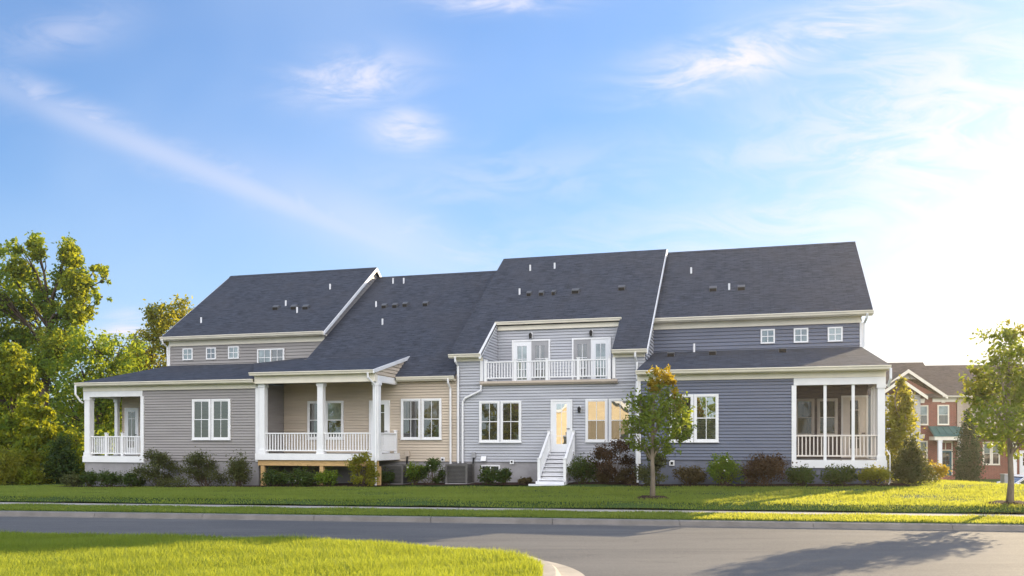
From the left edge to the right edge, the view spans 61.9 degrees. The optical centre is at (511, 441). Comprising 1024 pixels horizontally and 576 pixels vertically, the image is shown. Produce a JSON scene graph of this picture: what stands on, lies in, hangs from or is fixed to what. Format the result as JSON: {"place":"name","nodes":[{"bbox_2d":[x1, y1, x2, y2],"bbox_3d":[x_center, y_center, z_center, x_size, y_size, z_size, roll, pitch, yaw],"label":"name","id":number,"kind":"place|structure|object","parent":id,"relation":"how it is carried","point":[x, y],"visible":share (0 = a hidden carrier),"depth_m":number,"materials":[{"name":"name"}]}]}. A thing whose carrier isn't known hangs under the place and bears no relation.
{"place":"outdoors","nodes":[
{"label":"outdoors","id":0,"kind":"place"},
{"bbox_2d":[8,542,540,575],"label":"grass island","id":1,"kind":"structure","parent":0,"point":[271,571],"depth_m":12.84,"materials":[{"name":"plant"}]},
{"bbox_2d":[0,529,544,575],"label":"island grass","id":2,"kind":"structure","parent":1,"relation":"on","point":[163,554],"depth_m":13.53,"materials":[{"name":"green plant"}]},
{"bbox_2d":[0,516,1023,575],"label":"road","id":3,"kind":"structure","parent":0,"point":[601,550],"depth_m":17.25,"materials":[{"name":"grey asphalt"}]},
{"bbox_2d":[223,537,584,575],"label":"island kerb","id":4,"kind":"structure","parent":3,"relation":"on","point":[552,569],"depth_m":13.05,"materials":[{"name":"concrete"}]},
{"bbox_2d":[0,511,1023,529],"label":"kerb","id":5,"kind":"structure","parent":3,"relation":"on","point":[580,521],"depth_m":21.14,"materials":[{"name":"concrete"}]},
{"bbox_2d":[0,515,1023,530],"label":"kerb apron","id":6,"kind":"object","parent":3,"relation":"on","point":[524,523],"visible":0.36,"depth_m":21.06,"materials":[{"name":"concrete"}]},
{"bbox_2d":[0,476,1023,512],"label":"lawn","id":7,"kind":"structure","parent":0,"point":[622,505],"depth_m":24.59,"materials":[{"name":"plant"}]},
{"bbox_2d":[0,443,27,484],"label":"scrub bush","id":8,"kind":"object","parent":7,"relation":"on","point":[6,472],"visible":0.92,"depth_m":43.01,"materials":[{"name":"green plant"}]},
{"bbox_2d":[7,445,45,484],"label":"scrub bush","id":9,"kind":"object","parent":7,"relation":"on","point":[22,474],"visible":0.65,"depth_m":43.27,"materials":[{"name":"green plant"}]},
{"bbox_2d":[0,341,64,482],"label":"woodland tree","id":10,"kind":"object","parent":7,"relation":"on","point":[18,385],"visible":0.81,"depth_m":44.98,"materials":[{"name":"green plant"}]},
{"bbox_2d":[20,443,58,484],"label":"scrub bush","id":11,"kind":"object","parent":7,"relation":"on","point":[34,456],"visible":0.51,"depth_m":44.13,"materials":[{"name":"green plant"}]},
{"bbox_2d":[30,443,72,481],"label":"scrub bush","id":12,"kind":"object","parent":7,"relation":"on","point":[42,459],"visible":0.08,"depth_m":44.32,"materials":[{"name":"green plant"}]},
{"bbox_2d":[1,344,103,449],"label":"woodland tree","id":13,"kind":"object","parent":7,"relation":"on","point":[50,391],"visible":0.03,"depth_m":61.34,"materials":[{"name":"green plant"}]},
{"bbox_2d":[0,230,112,443],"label":"woodland tree","id":14,"kind":"object","parent":7,"relation":"on","point":[74,285],"visible":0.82,"depth_m":57.25,"materials":[{"name":"green plant"}]},
{"bbox_2d":[37,434,82,483],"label":"evergreen shrub","id":15,"kind":"object","parent":7,"relation":"on","point":[64,456],"visible":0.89,"depth_m":43.62,"materials":[{"name":"green plant"}]},
{"bbox_2d":[60,425,84,474],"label":"bush","id":16,"kind":"object","parent":7,"relation":"on","point":[76,442],"visible":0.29,"depth_m":45.79,"materials":[{"name":"green plant"}]},
{"bbox_2d":[38,319,158,463],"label":"woodland tree","id":17,"kind":"object","parent":7,"relation":"on","point":[104,412],"visible":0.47,"depth_m":54.82,"materials":[{"name":"green plant"}]},
{"bbox_2d":[110,293,193,371],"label":"woodland tree","id":18,"kind":"object","parent":7,"relation":"on","point":[161,324],"visible":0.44,"depth_m":63.08,"materials":[{"name":"green plant"}]},
{"bbox_2d":[74,267,380,485],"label":"townhouse","id":19,"kind":"structure","parent":7,"relation":"on","point":[200,390],"depth_m":40.43,"materials":[{"name":"beige"}]},
{"bbox_2d":[125,408,138,454],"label":"door","id":20,"kind":"structure","parent":19,"relation":"in","point":[131,414],"depth_m":40.39,"materials":[{"name":"white paint"}]},
{"bbox_2d":[182,348,192,359],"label":"window","id":21,"kind":"structure","parent":19,"relation":"in","point":[187,353],"depth_m":42.94,"materials":[{"name":"white glass"}]},
{"bbox_2d":[192,399,210,439],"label":"window","id":22,"kind":"structure","parent":19,"relation":"in","point":[201,408],"depth_m":36.95,"materials":[{"name":"white glass"}]},
{"bbox_2d":[206,347,216,359],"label":"window","id":23,"kind":"structure","parent":19,"relation":"in","point":[211,354],"depth_m":42.57,"materials":[{"name":"white glass"}]},
{"bbox_2d":[211,399,230,439],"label":"window","id":24,"kind":"structure","parent":19,"relation":"in","point":[220,408],"depth_m":36.70,"materials":[{"name":"white glass"}]},
{"bbox_2d":[228,346,238,358],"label":"window","id":25,"kind":"structure","parent":19,"relation":"in","point":[233,351],"depth_m":42.23,"materials":[{"name":"white glass"}]},
{"bbox_2d":[257,348,284,362],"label":"window","id":26,"kind":"structure","parent":19,"relation":"in","point":[277,354],"depth_m":41.67,"materials":[{"name":"white glass"}]},
{"bbox_2d":[248,271,522,484],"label":"townhouse","id":27,"kind":"structure","parent":7,"relation":"on","point":[374,373],"depth_m":37.27,"materials":[{"name":"grey"}]},
{"bbox_2d":[307,401,316,439],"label":"window","id":28,"kind":"structure","parent":27,"relation":"in","point":[311,405],"depth_m":37.75,"materials":[{"name":"white glass"}]},
{"bbox_2d":[326,401,343,439],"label":"window","id":29,"kind":"structure","parent":27,"relation":"in","point":[334,409],"depth_m":37.45,"materials":[{"name":"clear glass"}]},
{"bbox_2d":[369,400,389,452],"bbox_3d":[-5.734,-0.620,36.890,0.960,2.280,0.134,0,0,16],"label":"door","id":30,"kind":"structure","parent":27,"relation":"in","point":[385,404],"depth_m":36.84,"materials":[{"name":"white paint"}]},
{"bbox_2d":[400,399,420,439],"bbox_3d":[-4.322,-0.928,36.503,0.940,1.765,0.120,0,0,16],"label":"window","id":31,"kind":"structure","parent":27,"relation":"in","point":[410,408],"depth_m":36.48,"materials":[{"name":"clear glass"}]},
{"bbox_2d":[421,398,441,439],"bbox_3d":[-3.420,-0.928,36.254,0.940,1.765,0.120,0,0,16],"label":"window","id":32,"kind":"structure","parent":27,"relation":"in","point":[431,408],"depth_m":36.24,"materials":[{"name":"clear glass"}]},
{"bbox_2d":[57,480,919,486],"bbox_3d":[-3.132,1.760,34.590,35.500,0.622,3.731,0,0,16],"label":"mulch bed","id":33,"kind":"object","parent":7,"relation":"on","point":[498,483],"visible":0.38,"depth_m":33.63,"materials":[{"name":"brown soil"}]},
{"bbox_2d":[59,472,84,486],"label":"shrub","id":34,"kind":"object","parent":33,"relation":"on","point":[72,480],"visible":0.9,"depth_m":37.72,"materials":[{"name":"green plant"}]},
{"bbox_2d":[79,470,99,486],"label":"shrub","id":35,"kind":"object","parent":33,"relation":"on","point":[90,478],"visible":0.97,"depth_m":37.58,"materials":[{"name":"green plant"}]},
{"bbox_2d":[96,469,124,487],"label":"shrub","id":36,"kind":"object","parent":33,"relation":"on","point":[107,477],"visible":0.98,"depth_m":37.24,"materials":[{"name":"green plant"}]},
{"bbox_2d":[122,469,145,486],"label":"shrub","id":37,"kind":"object","parent":33,"relation":"on","point":[130,478],"visible":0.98,"depth_m":36.93,"materials":[{"name":"green plant"}]},
{"bbox_2d":[130,447,182,486],"bbox_3d":[-15.184,1.145,36.654,1.981,1.788,2.246,0,0,0],"label":"shrub","id":38,"kind":"object","parent":33,"relation":"on","point":[160,459],"visible":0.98,"depth_m":36.27,"materials":[{"name":"green plant"}]},
{"bbox_2d":[163,446,228,487],"bbox_3d":[-13.076,1.100,35.855,2.360,1.797,2.328,0,0,0],"label":"shrub","id":39,"kind":"object","parent":33,"relation":"on","point":[199,461],"visible":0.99,"depth_m":35.80,"materials":[{"name":"green plant"}]},
{"bbox_2d":[222,449,254,485],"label":"shrub","id":40,"kind":"object","parent":33,"relation":"on","point":[236,470],"visible":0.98,"depth_m":35.49,"materials":[{"name":"green plant"}]},
{"bbox_2d":[260,466,288,485],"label":"shrub","id":41,"kind":"object","parent":33,"relation":"on","point":[273,478],"visible":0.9,"depth_m":35.06,"materials":[{"name":"green plant"}]},
{"bbox_2d":[282,465,318,485],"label":"shrub","id":42,"kind":"object","parent":33,"relation":"on","point":[302,478],"visible":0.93,"depth_m":34.70,"materials":[{"name":"green plant"}]},
{"bbox_2d":[313,466,341,485],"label":"shrub","id":43,"kind":"object","parent":33,"relation":"on","point":[321,477],"visible":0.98,"depth_m":34.44,"materials":[{"name":"green plant"}]},
{"bbox_2d":[344,449,380,486],"bbox_3d":[-6.005,1.100,34.209,1.451,1.552,1.495,0,0,-44],"label":"shrub","id":44,"kind":"object","parent":33,"relation":"on","point":[369,476],"visible":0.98,"depth_m":34.05,"materials":[{"name":"green plant"}]},
{"bbox_2d":[381,466,395,485],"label":"shrub","id":45,"kind":"object","parent":33,"relation":"on","point":[384,477],"visible":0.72,"depth_m":35.31,"materials":[{"name":"green plant"}]},
{"bbox_2d":[382,464,411,483],"bbox_3d":[-4.841,1.422,35.911,0.960,0.915,0.960,0,0,16],"label":"condenser unit","id":46,"kind":"object","parent":33,"relation":"on","point":[399,472],"visible":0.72,"depth_m":35.49,"materials":[{"name":"metal"}]},
{"bbox_2d":[404,461,426,483],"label":"shrub","id":47,"kind":"object","parent":33,"relation":"on","point":[412,468],"visible":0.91,"depth_m":34.86,"materials":[{"name":"green plant"}]},
{"bbox_2d":[407,457,448,483],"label":"shrub","id":48,"kind":"object","parent":33,"relation":"on","point":[432,464],"visible":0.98,"depth_m":34.77,"materials":[{"name":"green plant"}]},
{"bbox_2d":[445,463,474,483],"bbox_3d":[-2.143,1.373,35.161,0.960,0.915,0.960,0,0,16],"label":"condenser unit","id":49,"kind":"object","parent":33,"relation":"on","point":[460,473],"visible":0.98,"depth_m":34.79,"materials":[{"name":"metal"}]},
{"bbox_2d":[477,466,497,483],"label":"shrub","id":50,"kind":"object","parent":33,"relation":"on","point":[487,475],"visible":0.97,"depth_m":34.12,"materials":[{"name":"green plant"}]},
{"bbox_2d":[494,468,511,483],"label":"shrub","id":51,"kind":"object","parent":33,"relation":"on","point":[503,475],"visible":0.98,"depth_m":33.92,"materials":[{"name":"green plant"}]},
{"bbox_2d":[517,477,533,483],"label":"shrub","id":52,"kind":"object","parent":33,"relation":"on","point":[524,480],"visible":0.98,"depth_m":33.68,"materials":[{"name":"brown plant"}]},
{"bbox_2d":[567,452,598,483],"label":"shrub","id":53,"kind":"object","parent":33,"relation":"on","point":[579,469],"visible":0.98,"depth_m":32.97,"materials":[{"name":"green plant"}]},
{"bbox_2d":[590,471,611,483],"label":"shrub","id":54,"kind":"object","parent":33,"relation":"on","point":[600,479],"visible":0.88,"depth_m":32.80,"materials":[{"name":"brown plant"}]},
{"bbox_2d":[586,436,636,483],"bbox_3d":[4.034,0.704,32.714,2.542,2.007,1.971,0,0,0],"label":"shrub","id":55,"kind":"object","parent":33,"relation":"on","point":[601,453],"visible":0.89,"depth_m":32.62,"materials":[{"name":"brown plant"}]},
{"bbox_2d":[614,466,635,483],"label":"shrub","id":56,"kind":"object","parent":33,"relation":"on","point":[623,474],"visible":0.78,"depth_m":32.58,"materials":[{"name":"brown plant"}]},
{"bbox_2d":[633,446,669,485],"bbox_3d":[5.032,0.874,30.997,1.386,1.613,1.209,0,0,0],"label":"shrub","id":57,"kind":"object","parent":33,"relation":"on","point":[645,473],"visible":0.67,"depth_m":30.76,"materials":[{"name":"green plant"}]},
{"bbox_2d":[672,464,709,484],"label":"shrub","id":58,"kind":"object","parent":33,"relation":"on","point":[694,475],"visible":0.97,"depth_m":30.53,"materials":[{"name":"brown plant"}]},
{"bbox_2d":[705,452,747,484],"bbox_3d":[7.610,1.011,30.392,1.472,1.255,1.540,0,0,0],"label":"shrub","id":59,"kind":"object","parent":33,"relation":"on","point":[717,468],"visible":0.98,"depth_m":30.22,"materials":[{"name":"green plant"}]},
{"bbox_2d":[738,450,797,486],"bbox_3d":[8.958,0.968,30.126,2.063,1.296,1.782,0,0,39],"label":"shrub","id":60,"kind":"object","parent":33,"relation":"on","point":[769,463],"visible":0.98,"depth_m":29.86,"materials":[{"name":"brown plant"}]},
{"bbox_2d":[783,461,819,485],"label":"shrub","id":61,"kind":"object","parent":33,"relation":"on","point":[803,476],"visible":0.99,"depth_m":29.55,"materials":[{"name":"green plant"}]},
{"bbox_2d":[818,460,859,484],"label":"shrub","id":62,"kind":"object","parent":33,"relation":"on","point":[833,475],"visible":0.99,"depth_m":29.23,"materials":[{"name":"green plant"}]},
{"bbox_2d":[856,462,893,484],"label":"shrub","id":63,"kind":"object","parent":33,"relation":"on","point":[873,475],"visible":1,"depth_m":28.93,"materials":[{"name":"green plant"}]},
{"bbox_2d":[448,249,677,485],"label":"townhouse","id":64,"kind":"structure","parent":7,"relation":"on","point":[541,392],"depth_m":35.89,"materials":[{"name":"grey"}]},
{"bbox_2d":[478,401,499,442],"bbox_3d":[-0.936,-0.798,35.563,0.930,1.745,0.120,0,0,16],"label":"window","id":65,"kind":"structure","parent":64,"relation":"in","point":[489,411],"depth_m":35.55,"materials":[{"name":"clear glass"}]},
{"bbox_2d":[481,465,499,472],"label":"basement window","id":66,"kind":"structure","parent":64,"relation":"in","point":[496,467],"depth_m":35.53,"materials":[{"name":"white glass"}]},
{"bbox_2d":[500,401,521,442],"bbox_3d":[-0.044,-0.798,35.315,0.930,1.745,0.120,0,0,16],"label":"window","id":67,"kind":"structure","parent":64,"relation":"in","point":[510,411],"depth_m":35.30,"materials":[{"name":"clear glass"}]},
{"bbox_2d":[512,339,549,380],"bbox_3d":[0.837,-3.455,37.363,1.720,1.970,0.100,0,0,16],"label":"balcony door","id":68,"kind":"structure","parent":64,"relation":"in","point":[534,349],"depth_m":37.33,"materials":[{"name":"white paint"}]},
{"bbox_2d":[551,399,572,451],"bbox_3d":[2.013,-0.620,34.737,0.900,2.140,0.134,0,0,16],"label":"door","id":69,"kind":"structure","parent":64,"relation":"in","point":[561,410],"depth_m":34.73,"materials":[{"name":"white paint"}]},
{"bbox_2d":[572,337,610,379],"bbox_3d":[3.411,-3.455,36.649,1.690,1.970,0.100,0,0,16],"label":"balcony door","id":70,"kind":"structure","parent":64,"relation":"in","point":[595,347],"depth_m":36.61,"materials":[{"name":"white plastic"}]},
{"bbox_2d":[585,399,607,441],"bbox_3d":[3.402,-0.823,34.358,0.940,1.755,0.120,0,0,16],"label":"window","id":71,"kind":"structure","parent":64,"relation":"in","point":[596,410],"depth_m":34.35,"materials":[{"name":"clear glass"}]},
{"bbox_2d":[609,398,631,441],"bbox_3d":[4.317,-0.823,34.104,0.940,1.755,0.120,0,0,16],"label":"window","id":72,"kind":"structure","parent":64,"relation":"in","point":[617,411],"depth_m":34.12,"materials":[{"name":"clear glass"}]},
{"bbox_2d":[636,495,669,499],"bbox_3d":[4.140,1.656,24.971,1.278,0.126,1.014,0,0,0],"label":"mulch ring","id":73,"kind":"object","parent":7,"relation":"on","point":[648,497],"visible":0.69,"depth_m":24.83,"materials":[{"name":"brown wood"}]},
{"bbox_2d":[619,364,696,495],"bbox_3d":[4.266,-0.228,24.865,2.282,4.053,1.874,0,0,14],"label":"young maple","id":74,"kind":"object","parent":7,"relation":"on","point":[649,416],"visible":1,"depth_m":24.88,"materials":[{"name":"green plant"}]},
{"bbox_2d":[635,241,891,512],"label":"townhouse","id":75,"kind":"structure","parent":7,"relation":"on","point":[760,350],"depth_m":33.11,"materials":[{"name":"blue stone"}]},
{"bbox_2d":[669,394,693,442],"bbox_3d":[6.251,-0.833,31.491,0.920,1.775,0.120,0,0,16],"label":"window","id":76,"kind":"structure","parent":75,"relation":"in","point":[691,396],"depth_m":31.41,"materials":[{"name":"clear glass"}]},
{"bbox_2d":[694,394,718,442],"bbox_3d":[7.115,-0.833,31.251,0.920,1.775,0.120,0,0,16],"label":"window","id":77,"kind":"structure","parent":75,"relation":"in","point":[706,410],"depth_m":31.24,"materials":[{"name":"white glass"}]},
{"bbox_2d":[761,329,774,343],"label":"window","id":78,"kind":"structure","parent":75,"relation":"in","point":[767,335],"depth_m":35.45,"materials":[{"name":"clear glass"}]},
{"bbox_2d":[794,328,807,342],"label":"window","id":79,"kind":"structure","parent":75,"relation":"in","point":[800,334],"depth_m":35.10,"materials":[{"name":"clear glass"}]},
{"bbox_2d":[796,399,814,436],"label":"window","id":80,"kind":"structure","parent":75,"relation":"in","point":[804,407],"depth_m":33.07,"materials":[{"name":"glass"}]},
{"bbox_2d":[817,398,837,436],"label":"window","id":81,"kind":"structure","parent":75,"relation":"in","point":[832,403],"depth_m":32.83,"materials":[{"name":"glass"}]},
{"bbox_2d":[828,327,842,341],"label":"window","id":82,"kind":"structure","parent":75,"relation":"in","point":[835,334],"depth_m":34.75,"materials":[{"name":"clear glass"}]},
{"bbox_2d":[841,395,867,457],"bbox_3d":[13.084,-0.545,32.595,0.960,2.390,0.134,0,0,16],"label":"door","id":83,"kind":"structure","parent":75,"relation":"in","point":[861,401],"depth_m":32.58,"materials":[{"name":"paint"}]},
{"bbox_2d":[885,374,927,469],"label":"feathery cypress","id":84,"kind":"object","parent":7,"relation":"on","point":[899,417],"visible":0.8,"depth_m":40.70,"materials":[{"name":"green plant"}]},
{"bbox_2d":[886,433,947,483],"bbox_3d":[13.792,0.626,29.591,2.258,1.797,2.149,0,0,0],"label":"holly shrub","id":85,"kind":"object","parent":7,"relation":"on","point":[911,466],"visible":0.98,"depth_m":29.34,"materials":[{"name":"green plant"}]},
{"bbox_2d":[868,362,972,479],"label":"brick house","id":86,"kind":"structure","parent":7,"relation":"on","point":[935,409],"depth_m":71.92,"materials":[{"name":"red"}]},
{"bbox_2d":[920,399,927,424],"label":"window","id":87,"kind":"structure","parent":86,"relation":"in","point":[924,408],"depth_m":72.10,"materials":[{"name":"clear glass"}]},
{"bbox_2d":[920,434,927,461],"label":"window","id":88,"kind":"structure","parent":86,"relation":"in","point":[923,443],"depth_m":72.10,"materials":[{"name":"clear glass"}]},
{"bbox_2d":[937,398,948,424],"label":"window","id":89,"kind":"structure","parent":86,"relation":"in","point":[942,410],"depth_m":71.85,"materials":[{"name":"clear glass"}]},
{"bbox_2d":[942,451,951,475],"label":"door","id":90,"kind":"structure","parent":86,"relation":"in","point":[945,457],"depth_m":71.73,"materials":[{"name":"teal paint"}]},
{"bbox_2d":[925,459,951,478],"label":"shrub","id":91,"kind":"object","parent":7,"relation":"on","point":[941,469],"visible":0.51,"depth_m":31.78,"materials":[{"name":"yellow plant"}]},
{"bbox_2d":[947,409,990,482],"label":"columnar evergreen","id":92,"kind":"object","parent":7,"relation":"on","point":[969,456],"visible":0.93,"depth_m":57.67,"materials":[{"name":"green plant"}]},
{"bbox_2d":[926,364,1023,478],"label":"brick house","id":93,"kind":"structure","parent":7,"relation":"on","point":[946,378],"depth_m":71.64,"materials":[{"name":"red brick"}]},
{"bbox_2d":[983,442,990,464],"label":"window","id":94,"kind":"structure","parent":93,"relation":"in","point":[987,452],"depth_m":70.98,"materials":[{"name":"clear glass"}]},
{"bbox_2d":[991,442,999,464],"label":"window","id":95,"kind":"structure","parent":93,"relation":"in","point":[995,457],"depth_m":70.88,"materials":[{"name":"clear glass"}]},
{"bbox_2d":[1019,450,1023,473],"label":"door","id":96,"kind":"structure","parent":93,"relation":"in","point":[1021,460],"depth_m":70.55,"materials":[{"name":"white paint"}]},
{"bbox_2d":[955,317,1023,502],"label":"young maple","id":97,"kind":"object","parent":7,"relation":"on","point":[1012,400],"visible":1,"depth_m":22.52,"materials":[{"name":"green plant"}]},
{"bbox_2d":[1000,474,1007,483],"bbox_3d":[19.388,1.754,33.500,0.320,0.928,0.320,0,0,0],"label":"utility cabinet","id":98,"kind":"object","parent":7,"relation":"on","point":[1004,478],"visible":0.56,"depth_m":33.36,"materials":[{"name":"grey plastic"}]},
{"bbox_2d":[985,500,1023,506],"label":"mulch ring","id":99,"kind":"object","parent":7,"relation":"on","point":[1016,502],"visible":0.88,"depth_m":22.51,"materials":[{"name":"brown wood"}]},
{"bbox_2d":[997,474,1023,484],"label":"parked car","id":100,"kind":"object","parent":7,"relation":"on","point":[1018,479],"visible":0.14,"depth_m":45.63,"materials":[{"name":"white paint"}]},
{"bbox_2d":[0,502,1023,516],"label":"pavement","id":101,"kind":"structure","parent":0,"point":[849,513],"depth_m":23.50,"materials":[{"name":"concrete"}]},
{"bbox_2d":[0,502,1023,524],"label":"grass verge","id":102,"kind":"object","parent":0,"point":[533,517],"depth_m":21.42,"materials":[{"name":"plant"}]},
{"bbox_2d":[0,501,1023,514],"bbox_3d":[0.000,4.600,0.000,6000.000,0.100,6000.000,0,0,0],"label":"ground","id":103,"kind":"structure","parent":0,"point":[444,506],"depth_m":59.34,"materials":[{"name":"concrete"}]},
{"bbox_2d":[0,0,1023,422],"label":"sky","id":104,"kind":"structure","parent":0,"point":[184,147],"materials":[{"name":"blue"}]}
]}

